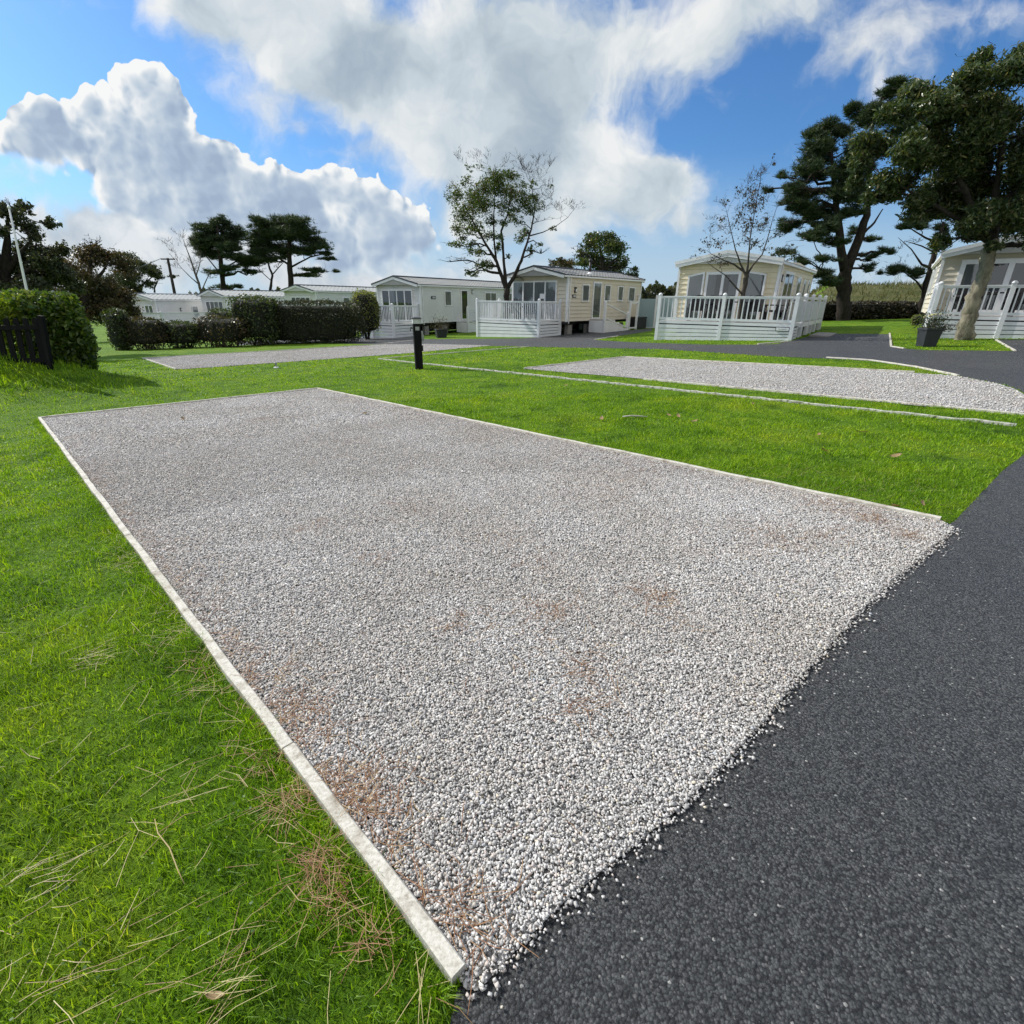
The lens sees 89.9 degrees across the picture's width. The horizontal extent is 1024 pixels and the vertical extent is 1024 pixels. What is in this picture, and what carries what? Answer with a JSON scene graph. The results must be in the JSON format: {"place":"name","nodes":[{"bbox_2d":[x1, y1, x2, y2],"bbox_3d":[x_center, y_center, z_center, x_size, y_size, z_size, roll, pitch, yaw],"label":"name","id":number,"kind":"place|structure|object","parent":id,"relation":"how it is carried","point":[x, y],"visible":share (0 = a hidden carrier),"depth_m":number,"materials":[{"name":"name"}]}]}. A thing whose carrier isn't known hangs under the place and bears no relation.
{"place":"outdoors","nodes":[
{"label":"outdoors","id":0,"kind":"place"},
{"bbox_2d":[0,286,1023,1023],"bbox_3d":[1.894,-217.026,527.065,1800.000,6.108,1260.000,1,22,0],"label":"ground","id":1,"kind":"structure","parent":0,"point":[108,352],"depth_m":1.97,"materials":[{"name":"green plant"}]},
{"bbox_2d":[0,297,29,355],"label":"laurel hedge","id":2,"kind":"object","parent":1,"relation":"on","point":[9,314],"visible":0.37,"depth_m":10.97,"materials":[{"name":"green plant"}]},
{"bbox_2d":[7,206,27,289],"bbox_3d":[-19.072,-9.474,19.957,0.605,4.268,0.110,1,22,0],"label":"flagpole","id":3,"kind":"object","parent":1,"relation":"on","point":[19,257],"visible":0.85,"depth_m":19.71,"materials":[{"name":"white metal"}]},
{"bbox_2d":[0,315,54,369],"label":"picket fence","id":4,"kind":"object","parent":1,"relation":"on","point":[39,326],"visible":0.81,"depth_m":10.48,"materials":[{"name":"black wood"}]},
{"bbox_2d":[0,197,88,314],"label":"broadleaf tree","id":5,"kind":"object","parent":1,"relation":"on","point":[43,267],"visible":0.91,"depth_m":22.64,"materials":[{"name":"green plant"}]},
{"bbox_2d":[0,287,101,370],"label":"laurel hedge","id":6,"kind":"object","parent":1,"relation":"on","point":[72,338],"visible":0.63,"depth_m":11.30,"materials":[{"name":"green plant"}]},
{"bbox_2d":[38,417,130,537],"bbox_3d":[-5.093,-0.637,5.877,0.047,0.373,6.946,-20,30,-41],"label":"timber edging","id":7,"kind":"object","parent":1,"relation":"on","point":[113,516],"visible":0.81,"depth_m":4.57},
{"bbox_2d":[45,234,143,326],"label":"broadleaf tree","id":8,"kind":"object","parent":1,"relation":"on","point":[99,297],"visible":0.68,"depth_m":40.31,"materials":[{"name":"green plant"}]},
{"bbox_2d":[99,307,134,350],"bbox_3d":[-20.931,-9.704,27.377,1.530,2.348,1.185,10,24,22],"label":"shrub","id":9,"kind":"object","parent":1,"relation":"on","point":[115,327],"visible":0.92,"depth_m":27.02,"materials":[{"name":"green plant"}]},
{"bbox_2d":[101,249,178,293],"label":"broadleaf tree","id":10,"kind":"object","parent":1,"relation":"on","point":[152,271],"visible":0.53,"depth_m":60.48,"materials":[{"name":"green plant"}]},
{"bbox_2d":[104,258,175,293],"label":"utility pole","id":11,"kind":"object","parent":1,"relation":"on","point":[171,277],"visible":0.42,"depth_m":56.41,"materials":[{"name":"brown wood"}]},
{"bbox_2d":[124,315,171,349],"bbox_3d":[-19.503,-9.537,27.425,2.976,1.874,1.357,10,24,22],"label":"shrub","id":12,"kind":"object","parent":1,"relation":"on","point":[144,331],"visible":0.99,"depth_m":26.92,"materials":[{"name":"green plant"}]},
{"bbox_2d":[121,293,203,321],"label":"holiday home","id":13,"kind":"object","parent":1,"relation":"on","point":[163,303],"visible":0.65,"depth_m":48.40,"materials":[{"name":"plastic"}]},
{"bbox_2d":[132,311,207,322],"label":"deck","id":14,"kind":"structure","parent":1,"relation":"on","point":[174,314],"depth_m":45.67,"materials":[{"name":"white plastic"}]},
{"bbox_2d":[0,604,349,1020],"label":"clover","id":15,"kind":"object","parent":1,"relation":"on","point":[80,943],"visible":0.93,"depth_m":1.29,"materials":[{"name":"green plant"}]},
{"bbox_2d":[154,811,199,883],"bbox_3d":[-0.922,0.922,1.456,0.275,0.016,0.106,19,29,37],"label":"twig","id":16,"kind":"object","parent":1,"relation":"on","point":[167,845],"visible":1,"depth_m":1.45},
{"bbox_2d":[41,388,316,417],"bbox_3d":[-5.737,-1.978,9.323,4.336,0.202,0.047,-14,27,-32],"label":"timber edging","id":17,"kind":"object","parent":1,"relation":"on","point":[173,403],"visible":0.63,"depth_m":9.09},
{"bbox_2d":[162,319,204,347],"bbox_3d":[-17.901,-9.558,27.659,2.924,1.573,1.378,10,24,23],"label":"shrub","id":18,"kind":"object","parent":1,"relation":"on","point":[184,333],"visible":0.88,"depth_m":27.11,"materials":[{"name":"green plant"}]},
{"bbox_2d":[154,227,217,292],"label":"bare tree","id":19,"kind":"object","parent":1,"relation":"on","point":[193,270],"visible":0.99,"depth_m":57.69,"materials":[{"name":"brown plant"}]},
{"bbox_2d":[125,534,293,755],"bbox_3d":[-1.704,0.521,2.661,0.046,0.205,2.658,-20,30,-41],"label":"timber edging","id":20,"kind":"object","parent":1,"relation":"on","point":[280,736],"visible":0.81,"depth_m":2.21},
{"bbox_2d":[204,991,224,999],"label":"dead leaf","id":21,"kind":"object","parent":1,"relation":"on","point":[211,995],"visible":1,"depth_m":1.11,"materials":[{"name":"beige plant"}]},
{"bbox_2d":[205,307,230,317],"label":"shrub","id":22,"kind":"object","parent":1,"relation":"on","point":[215,311],"visible":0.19,"depth_m":38.81,"materials":[{"name":"green plant"}]},
{"bbox_2d":[192,314,250,346],"bbox_3d":[-15.558,-9.628,27.378,3.716,1.771,1.572,11,25,23],"label":"shrub","id":23,"kind":"object","parent":1,"relation":"on","point":[215,329],"visible":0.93,"depth_m":26.82,"materials":[{"name":"green plant"}]},
{"bbox_2d":[188,214,266,289],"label":"pine tree","id":24,"kind":"object","parent":1,"relation":"on","point":[226,243],"visible":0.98,"depth_m":67.43,"materials":[{"name":"green plant"}]},
{"bbox_2d":[196,289,285,315],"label":"holiday home","id":25,"kind":"object","parent":1,"relation":"on","point":[212,298],"visible":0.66,"depth_m":49.26,"materials":[{"name":"metal"}]},
{"bbox_2d":[205,301,223,311],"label":"window","id":26,"kind":"structure","parent":25,"relation":"in","point":[209,304],"depth_m":48.95,"materials":[{"name":"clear glass"}]},
{"bbox_2d":[225,293,281,345],"bbox_3d":[-13.767,-10.309,27.682,2.837,2.848,1.954,6,23,14],"label":"shrub","id":27,"kind":"object","parent":1,"relation":"on","point":[256,311],"visible":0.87,"depth_m":27.02,"materials":[{"name":"green plant"}]},
{"bbox_2d":[145,344,382,357],"bbox_3d":[-10.541,-7.171,22.853,9.981,0.387,0.048,-10,25,-24],"label":"timber edging","id":28,"kind":"object","parent":1,"relation":"on","point":[271,350],"visible":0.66,"depth_m":22.83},
{"bbox_2d":[244,244,288,289],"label":"pine tree","id":29,"kind":"object","parent":1,"relation":"on","point":[265,251],"visible":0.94,"depth_m":67.49,"materials":[{"name":"green plant"}]},
{"bbox_2d":[167,646,403,981],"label":"pine needles","id":30,"kind":"object","parent":1,"relation":"on","point":[319,864],"visible":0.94,"depth_m":1.36,"materials":[{"name":"brown plant"}]},
{"bbox_2d":[239,212,340,286],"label":"pine tree","id":31,"kind":"object","parent":1,"relation":"on","point":[291,228],"visible":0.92,"depth_m":66.83,"materials":[{"name":"green plant"}]},
{"bbox_2d":[266,298,368,343],"bbox_3d":[-10.818,-10.255,27.820,6.697,2.564,1.790,7,23,16],"label":"clipped hedge","id":32,"kind":"object","parent":1,"relation":"on","point":[305,322],"visible":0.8,"depth_m":27.10,"materials":[{"name":"green plant"}]},
{"bbox_2d":[148,344,490,368],"bbox_3d":[-7.674,-6.404,20.668,12.824,0.553,7.229,-11,25,-26],"label":"gravel pitch","id":33,"kind":"object","parent":1,"relation":"on","point":[293,356],"visible":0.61,"depth_m":19.32,"materials":[{"name":"grey gravel"}]},
{"bbox_2d":[280,284,376,329],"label":"holiday home","id":34,"kind":"object","parent":1,"relation":"on","point":[294,292],"visible":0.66,"depth_m":44.37,"materials":[{"name":"plastic"}]},
{"bbox_2d":[350,288,381,339],"bbox_3d":[-8.388,-11.425,29.617,1.716,2.901,1.778,4,23,7],"label":"shrub","id":35,"kind":"object","parent":1,"relation":"on","point":[371,311],"visible":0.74,"depth_m":29.06,"materials":[{"name":"green plant"}]},
{"bbox_2d":[283,743,465,987],"bbox_3d":[-0.439,0.952,1.463,0.041,0.134,0.913,-20,30,-41],"label":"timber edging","id":36,"kind":"object","parent":1,"relation":"on","point":[435,942],"visible":0.82,"depth_m":1.34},
{"bbox_2d":[361,303,419,337],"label":"deck","id":37,"kind":"structure","parent":1,"relation":"on","point":[397,328],"depth_m":31.30,"materials":[{"name":"white plastic"}]},
{"bbox_2d":[410,317,423,369],"bbox_3d":[-2.454,-4.329,13.327,0.341,1.392,0.236,-7,24,-17],"label":"service post","id":38,"kind":"object","parent":1,"relation":"on","point":[418,337],"visible":0.94,"depth_m":13.22,"materials":[{"name":"black plastic"}]},
{"bbox_2d":[57,280,814,298],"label":"distant wood","id":39,"kind":"object","parent":1,"relation":"on","point":[650,291],"visible":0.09,"depth_m":79.54,"materials":[{"name":"green plant"}]},
{"bbox_2d":[371,275,511,334],"bbox_3d":[-4.010,-15.198,37.737,4.017,3.580,12.825,14,26,30],"label":"holiday home","id":40,"kind":"object","parent":1,"relation":"on","point":[439,298],"visible":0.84,"depth_m":33.69,"materials":[{"name":"white plastic"}]},
{"bbox_2d":[381,289,413,320],"bbox_3d":[-7.362,-13.312,33.033,2.690,1.880,0.095,14,26,30],"label":"window","id":41,"kind":"structure","parent":40,"relation":"in","point":[395,296],"depth_m":32.85,"materials":[{"name":"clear glass"}]},
{"bbox_2d":[444,291,451,305],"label":"window","id":42,"kind":"structure","parent":40,"relation":"in","point":[447,294],"depth_m":33.98,"materials":[{"name":"clear glass"}]},
{"bbox_2d":[460,290,467,319],"bbox_3d":[-3.303,-14.353,35.528,0.095,1.920,0.760,14,26,30],"label":"door","id":43,"kind":"structure","parent":40,"relation":"in","point":[464,293],"depth_m":35.49,"materials":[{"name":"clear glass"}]},
{"bbox_2d":[484,292,496,306],"bbox_3d":[-1.590,-15.668,37.850,0.095,1.000,1.450,14,26,30],"label":"window","id":44,"kind":"structure","parent":40,"relation":"in","point":[489,296],"depth_m":37.73,"materials":[{"name":"clear glass"}]},
{"bbox_2d":[429,315,458,337],"bbox_3d":[-4.033,-10.648,29.088,1.859,1.446,1.963,-7,24,-18],"label":"planter","id":45,"kind":"object","parent":1,"relation":"on","point":[441,332],"visible":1,"depth_m":29.15,"materials":[{"name":"stone"}]},
{"bbox_2d":[382,346,528,358],"bbox_3d":[-1.881,-5.767,18.576,6.135,0.241,0.058,-14,27,-31],"label":"white strip","id":46,"kind":"object","parent":1,"relation":"on","point":[457,352],"visible":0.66,"depth_m":18.61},
{"bbox_2d":[456,306,486,332],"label":"entrance steps","id":47,"kind":"structure","parent":1,"relation":"on","point":[467,326],"depth_m":35.11,"materials":[{"name":"white plastic"}]},
{"bbox_2d":[0,443,1001,1023],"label":"dry needles","id":48,"kind":"object","parent":1,"relation":"on","point":[226,867],"visible":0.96,"depth_m":1.27,"materials":[{"name":"plant"}]},
{"bbox_2d":[42,389,964,1008],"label":"gravel","id":49,"kind":"structure","parent":1,"relation":"on","point":[80,441],"depth_m":2.66,"materials":[{"name":"grey gravel"}]},
{"bbox_2d":[65,401,947,1014],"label":"pine needles","id":50,"kind":"object","parent":49,"relation":"on","point":[371,773],"visible":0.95,"depth_m":1.88,"materials":[{"name":"brown plant"}]},
{"bbox_2d":[442,146,584,330],"bbox_3d":[0.023,-13.935,27.109,7.697,8.981,3.457,1,22,0],"label":"deciduous tree","id":51,"kind":"object","parent":1,"relation":"on","point":[498,181],"visible":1,"depth_m":26.34,"materials":[{"name":"green plant"}]},
{"bbox_2d":[476,298,561,336],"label":"deck","id":52,"kind":"structure","parent":1,"relation":"on","point":[490,325],"depth_m":27.21,"materials":[{"name":"white plastic"}]},
{"bbox_2d":[548,256,577,268],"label":"tree","id":53,"kind":"object","parent":1,"relation":"on","point":[562,262],"visible":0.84,"depth_m":50.76,"materials":[{"name":"green plant"}]},
{"bbox_2d":[524,356,624,368],"bbox_3d":[1.769,-3.982,13.736,3.634,0.184,0.046,-15,27,-33],"label":"timber edging","id":54,"kind":"object","parent":1,"relation":"on","point":[573,362],"visible":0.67,"depth_m":13.59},
{"bbox_2d":[507,258,645,334],"bbox_3d":[3.974,-12.847,30.632,4.016,3.940,8.925,18,28,36],"label":"holiday home","id":55,"kind":"object","parent":1,"relation":"on","point":[583,294],"visible":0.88,"depth_m":28.28,"materials":[{"name":"plastic"}]},
{"bbox_2d":[512,280,557,319],"bbox_3d":[1.211,-11.590,28.115,3.040,1.980,0.095,18,28,36],"label":"window","id":56,"kind":"structure","parent":55,"relation":"in","point":[521,290],"depth_m":27.91,"materials":[{"name":"white glass"}]},
{"bbox_2d":[581,284,589,301],"bbox_3d":[3.986,-11.909,27.885,0.095,0.870,0.700,18,28,36],"label":"window","id":57,"kind":"structure","parent":55,"relation":"in","point":[585,291],"depth_m":27.86,"materials":[{"name":"clear glass"}]},
{"bbox_2d":[591,282,601,318],"bbox_3d":[4.750,-11.905,28.872,0.095,1.920,0.880,18,28,36],"label":"door","id":58,"kind":"structure","parent":55,"relation":"in","point":[597,286],"depth_m":28.84,"materials":[{"name":"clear glass"}]},
{"bbox_2d":[603,285,610,300],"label":"window","id":59,"kind":"structure","parent":55,"relation":"in","point":[607,288],"depth_m":29.49,"materials":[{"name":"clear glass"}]},
{"bbox_2d":[616,286,623,300],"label":"window","id":60,"kind":"structure","parent":55,"relation":"in","point":[620,289],"depth_m":30.54,"materials":[{"name":"clear glass"}]},
{"bbox_2d":[627,287,635,301],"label":"window","id":61,"kind":"structure","parent":55,"relation":"in","point":[631,290],"depth_m":31.53,"materials":[{"name":"clear glass"}]},
{"bbox_2d":[572,230,639,276],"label":"broadleaf tree","id":62,"kind":"object","parent":1,"relation":"on","point":[610,243],"visible":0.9,"depth_m":50.00,"materials":[{"name":"green plant"}]},
{"bbox_2d":[589,300,628,332],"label":"entrance steps","id":63,"kind":"structure","parent":1,"relation":"on","point":[604,325],"depth_m":28.79,"materials":[{"name":"white plastic"}]},
{"bbox_2d":[317,388,941,520],"bbox_3d":[-0.566,-1.201,6.915,0.047,0.490,10.101,-19,29,-38],"label":"timber edging","id":64,"kind":"object","parent":1,"relation":"on","point":[860,501],"visible":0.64,"depth_m":4.55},
{"bbox_2d":[628,301,638,329],"bbox_3d":[7.260,-11.775,30.718,0.100,1.632,1.000,18,28,36],"label":"porch frame","id":65,"kind":"object","parent":1,"relation":"on","point":[637,308],"visible":0.89,"depth_m":30.75,"materials":[{"name":"white plastic"}]},
{"bbox_2d":[630,317,646,328],"bbox_3d":[7.731,-11.773,31.914,0.800,0.700,1.280,18,28,36],"label":"storage box","id":66,"kind":"object","parent":1,"relation":"on","point":[641,322],"visible":0.57,"depth_m":31.52,"materials":[{"name":"black plastic"}]},
{"bbox_2d":[638,295,674,327],"bbox_3d":[8.972,-12.446,32.050,2.438,2.070,0.120,15,26,31],"label":"fence","id":67,"kind":"object","parent":1,"relation":"on","point":[648,308],"visible":0.39,"depth_m":32.14,"materials":[{"name":"white plastic"}]},
{"bbox_2d":[379,358,1016,426],"bbox_3d":[0.620,-2.977,11.315,0.075,0.682,15.528,-18,29,-37],"label":"flaking strip","id":68,"kind":"object","parent":1,"relation":"on","point":[858,408],"visible":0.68,"depth_m":7.93,"materials":[{"name":"grey concrete"}]},
{"bbox_2d":[654,293,827,340],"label":"deck","id":69,"kind":"structure","parent":1,"relation":"on","point":[807,316],"depth_m":19.93,"materials":[{"name":"white plastic"}]},
{"bbox_2d":[687,295,705,320],"bbox_3d":[7.579,-8.340,20.937,0.660,0.980,0.640,10,24,22],"label":"garden chair","id":70,"kind":"object","parent":69,"relation":"on","point":[697,305],"visible":0.59,"depth_m":21.02,"materials":[{"name":"black wicker"}]},
{"bbox_2d":[705,295,727,317],"bbox_3d":[8.285,-8.236,20.702,0.640,0.980,0.660,-19,30,-39],"label":"garden chair","id":71,"kind":"object","parent":69,"relation":"on","point":[716,305],"visible":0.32,"depth_m":20.77,"materials":[{"name":"black wicker"}]},
{"bbox_2d":[717,301,752,321],"bbox_3d":[8.736,-7.878,20.160,1.100,0.740,0.800,16,27,32],"label":"garden table","id":72,"kind":"object","parent":69,"relation":"on","point":[745,309],"visible":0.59,"depth_m":19.86,"materials":[{"name":"black wicker"}]},
{"bbox_2d":[745,295,765,322],"bbox_3d":[9.465,-7.884,19.876,0.660,0.980,0.640,13,25,27],"label":"garden chair","id":73,"kind":"object","parent":69,"relation":"on","point":[760,305],"visible":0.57,"depth_m":19.95,"materials":[{"name":"black wicker"}]},
{"bbox_2d":[763,295,789,319],"bbox_3d":[10.120,-7.743,19.549,0.640,0.980,0.660,-8,24,-19],"label":"garden chair","id":74,"kind":"object","parent":69,"relation":"on","point":[777,309],"visible":0.75,"depth_m":19.52,"materials":[{"name":"black wicker"}]},
{"bbox_2d":[690,153,796,333],"bbox_3d":[8.405,-9.467,18.958,3.029,6.016,2.934,-6,23,-16],"label":"slender tree","id":75,"kind":"object","parent":1,"relation":"on","point":[753,205],"visible":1,"depth_m":18.63,"materials":[{"name":"brown plant"}]},
{"bbox_2d":[673,250,816,332],"bbox_3d":[11.361,-10.408,24.665,4.271,3.298,9.235,16,27,32],"label":"holiday home","id":76,"kind":"object","parent":1,"relation":"on","point":[773,276],"visible":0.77,"depth_m":21.30,"materials":[{"name":"plastic"}]},
{"bbox_2d":[683,272,705,317],"bbox_3d":[7.833,-9.267,22.057,0.690,1.930,0.095,16,27,32],"label":"window","id":77,"kind":"structure","parent":76,"relation":"in","point":[695,285],"depth_m":21.92,"materials":[{"name":"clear glass"}]},
{"bbox_2d":[700,271,741,318],"bbox_3d":[8.730,-9.004,21.468,1.400,1.910,0.095,16,27,32],"label":"double door","id":78,"kind":"structure","parent":76,"relation":"in","point":[716,283],"depth_m":21.33,"materials":[{"name":"white glass"}]},
{"bbox_2d":[742,271,766,319],"bbox_3d":[9.764,-8.722,20.782,0.750,1.930,0.095,16,27,32],"label":"window","id":79,"kind":"structure","parent":76,"relation":"in","point":[756,280],"depth_m":20.60,"materials":[{"name":"grey glass"}]},
{"bbox_2d":[778,271,794,319],"bbox_3d":[11.662,-9.188,21.908,0.095,1.940,2.100,16,27,32],"label":"sliding door","id":80,"kind":"structure","parent":76,"relation":"in","point":[788,280],"depth_m":21.68,"materials":[{"name":"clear glass"}]},
{"bbox_2d":[792,277,801,302],"bbox_3d":[13.209,-10.296,23.780,0.095,1.100,1.000,16,27,32],"label":"window","id":81,"kind":"structure","parent":76,"relation":"in","point":[798,283],"depth_m":23.58,"materials":[{"name":"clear glass"}]},
{"bbox_2d":[625,356,914,372],"bbox_3d":[5.501,-3.546,12.309,0.046,0.363,6.833,-18,29,-38],"label":"timber edging","id":82,"kind":"object","parent":1,"relation":"on","point":[779,364],"visible":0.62,"depth_m":11.56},
{"bbox_2d":[533,357,1023,412],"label":"gravel pitch","id":83,"kind":"object","parent":1,"relation":"on","point":[876,390],"visible":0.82,"depth_m":9.10,"materials":[{"name":"grey gravel"}]},
{"bbox_2d":[770,244,797,260],"bbox_3d":[16.897,-14.434,32.537,2.142,4.678,1.653,16,27,33],"label":"tree","id":84,"kind":"object","parent":1,"relation":"on","point":[786,254],"visible":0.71,"depth_m":31.45,"materials":[{"name":"green plant"}]},
{"bbox_2d":[643,378,1023,415],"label":"timber edging","id":85,"kind":"object","parent":1,"relation":"on","point":[852,398],"visible":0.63,"depth_m":7.75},
{"bbox_2d":[760,73,924,320],"bbox_3d":[19.383,-18.497,31.254,8.904,13.476,5.049,1,22,0],"label":"pine tree","id":86,"kind":"object","parent":1,"relation":"on","point":[820,148],"visible":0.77,"depth_m":30.60,"materials":[{"name":"green plant"}]},
{"bbox_2d":[809,299,917,320],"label":"hedge bank","id":87,"kind":"structure","parent":1,"relation":"on","point":[865,310],"depth_m":33.50,"materials":[{"name":"green plant"}]},
{"bbox_2d":[875,216,951,315],"bbox_3d":[24.891,-15.363,32.212,4.945,6.777,2.371,-4,23,-11],"label":"pine tree","id":88,"kind":"object","parent":1,"relation":"on","point":[915,273],"visible":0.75,"depth_m":31.69,"materials":[{"name":"green plant"}]},
{"bbox_2d":[910,314,923,325],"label":"shrub","id":89,"kind":"object","parent":1,"relation":"on","point":[914,320],"visible":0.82,"depth_m":25.22,"materials":[{"name":"green plant"}]},
{"bbox_2d":[842,40,1023,339],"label":"evergreen oak","id":90,"kind":"object","parent":1,"relation":"on","point":[963,188],"visible":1,"depth_m":14.55,"materials":[{"name":"green plant"}]},
{"bbox_2d":[913,366,959,375],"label":"kerb edging","id":91,"kind":"object","parent":1,"relation":"on","point":[944,372],"visible":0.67,"depth_m":9.91,"materials":[{"name":"white concrete"}]},
{"bbox_2d":[912,305,964,346],"bbox_3d":[12.314,-5.418,14.762,1.496,1.238,1.107,3,23,6],"label":"planter","id":92,"kind":"object","parent":1,"relation":"on","point":[928,335],"visible":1,"depth_m":14.70,"materials":[{"name":"plastic"}]},
{"bbox_2d":[921,235,1023,326],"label":"holiday home","id":93,"kind":"object","parent":1,"relation":"on","point":[957,266],"visible":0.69,"depth_m":18.29,"materials":[{"name":"cream vinyl cladding"},{"name":"glass"},{"name":"grey roof tile"}]},
{"bbox_2d":[928,267,938,293],"bbox_3d":[17.467,-9.580,21.226,0.095,1.000,1.000,15,27,32],"label":"window","id":94,"kind":"structure","parent":93,"relation":"in","point":[936,270],"depth_m":20.91,"materials":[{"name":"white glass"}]},
{"bbox_2d":[947,258,1023,312],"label":"sliding door","id":95,"kind":"structure","parent":93,"relation":"in","point":[1006,271],"depth_m":18.11,"materials":[{"name":"white glass"}]},
{"bbox_2d":[923,281,1023,338],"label":"deck","id":96,"kind":"structure","parent":1,"relation":"on","point":[997,324],"depth_m":16.70,"materials":[{"name":"white plastic"}]},
{"bbox_2d":[951,288,983,315],"bbox_3d":[15.581,-7.271,17.598,0.660,0.980,0.640,5,23,11],"label":"garden chair","id":97,"kind":"object","parent":96,"relation":"on","point":[958,295],"visible":0.39,"depth_m":17.72,"materials":[{"name":"black wicker"}]},
{"bbox_2d":[984,292,1022,316],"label":"garden table","id":98,"kind":"object","parent":96,"relation":"on","point":[1017,300],"visible":0.3,"depth_m":16.67,"materials":[{"name":"black wicker"}]},
{"bbox_2d":[1008,288,1023,312],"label":"garden chair","id":99,"kind":"object","parent":96,"relation":"on","point":[1021,295],"visible":0.3,"depth_m":17.02,"materials":[{"name":"black wicker"}]},
{"bbox_2d":[0,0,1023,293],"label":"sky","id":100,"kind":"structure","parent":0,"point":[127,123],"materials":[{"name":"blue"}]},
{"bbox_2d":[146,344,1023,412],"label":"gravel","id":101,"kind":"structure","parent":0,"point":[383,349],"depth_m":10.60,"materials":[{"name":"grey gravel"}]},
{"bbox_2d":[240,328,1023,1023],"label":"road","id":102,"kind":"structure","parent":0,"point":[852,852],"depth_m":1.40,"materials":[{"name":"grey asphalt"}]},
{"bbox_2d":[809,332,836,336],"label":"paving slab","id":103,"kind":"structure","parent":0,"point":[822,334],"depth_m":20.49,"materials":[{"name":"concrete"}]},
{"bbox_2d":[808,280,922,303],"bbox_3d":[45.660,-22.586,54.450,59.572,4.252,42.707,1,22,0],"label":"tall grass","id":104,"kind":"structure","parent":0,"point":[888,283],"depth_m":45.87,"materials":[{"name":"plant"}]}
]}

